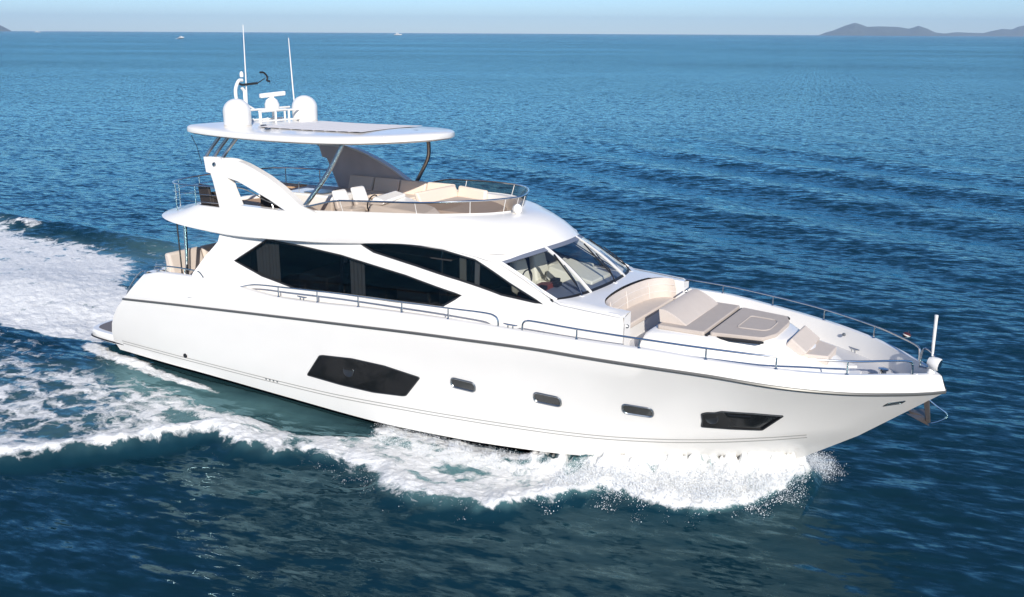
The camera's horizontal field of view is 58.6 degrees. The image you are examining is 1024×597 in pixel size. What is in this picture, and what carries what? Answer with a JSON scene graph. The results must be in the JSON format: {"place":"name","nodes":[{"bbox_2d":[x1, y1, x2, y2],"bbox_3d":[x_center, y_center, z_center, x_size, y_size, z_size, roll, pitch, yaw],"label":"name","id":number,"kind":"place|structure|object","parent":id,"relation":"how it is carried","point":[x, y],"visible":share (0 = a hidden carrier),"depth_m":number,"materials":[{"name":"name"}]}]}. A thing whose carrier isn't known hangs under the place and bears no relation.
{"place":"outdoors","nodes":[
{"label":"outdoors","id":0,"kind":"place"},
{"bbox_2d":[0,25,10,30],"bbox_3d":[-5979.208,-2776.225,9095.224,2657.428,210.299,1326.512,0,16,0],"label":"hills","id":1,"kind":"structure","parent":0,"point":[2,28],"depth_m":8772.02,"materials":[{"name":"blue"}]},
{"bbox_2d":[198,184,218,206],"bbox_3d":[-7.870,-2.604,24.121,0.600,0.873,0.626,13,19,39],"label":"rattan chair","id":2,"kind":"object","parent":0,"point":[208,197],"visible":0.36,"depth_m":23.83,"materials":[{"name":"brown wicker"}]},
{"bbox_2d":[260,195,281,208],"bbox_3d":[-6.109,-2.442,23.551,0.600,0.873,0.626,6,16,20],"label":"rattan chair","id":3,"kind":"object","parent":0,"point":[264,203],"visible":0.13,"depth_m":23.31,"materials":[{"name":"black wicker"}]},
{"bbox_2d":[0,31,1023,596],"bbox_3d":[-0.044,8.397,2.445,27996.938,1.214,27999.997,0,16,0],"label":"sea","id":4,"kind":"structure","parent":0,"point":[876,181],"depth_m":33.70,"materials":[{"name":"blue liquid"}]},
{"bbox_2d":[0,257,849,522],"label":"spray","id":5,"kind":"object","parent":4,"relation":"on","point":[765,476],"visible":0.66,"depth_m":18.80,"materials":[{"name":"white liquid"}]},
{"bbox_2d":[91,28,947,458],"bbox_3d":[-1.636,-1.559,22.685,23.351,10.174,5.900,9,17,30],"label":"motor yacht","id":6,"kind":"object","parent":4,"relation":"on","point":[369,286],"visible":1,"depth_m":20.56,"materials":[{"name":"white plastic"}]},
{"bbox_2d":[903,331,910,336],"bbox_3d":[12.514,1.141,28.845,0.298,0.242,0.260,6,17,19],"label":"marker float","id":7,"kind":"object","parent":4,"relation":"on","point":[907,334],"visible":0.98,"depth_m":28.77,"materials":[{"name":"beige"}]},
{"bbox_2d":[0,0,1023,34],"label":"sky","id":8,"kind":"structure","parent":0,"point":[696,17],"materials":[{"name":"blue"}]},
{"bbox_2d":[820,23,947,35],"bbox_3d":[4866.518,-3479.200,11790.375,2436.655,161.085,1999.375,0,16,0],"label":"hills","id":9,"kind":"structure","parent":0,"point":[856,29],"depth_m":11218.79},
{"bbox_2d":[946,26,1023,35],"bbox_3d":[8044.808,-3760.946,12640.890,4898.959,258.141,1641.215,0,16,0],"label":"hills","id":10,"kind":"structure","parent":0,"point":[1018,31],"depth_m":12196.64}
]}

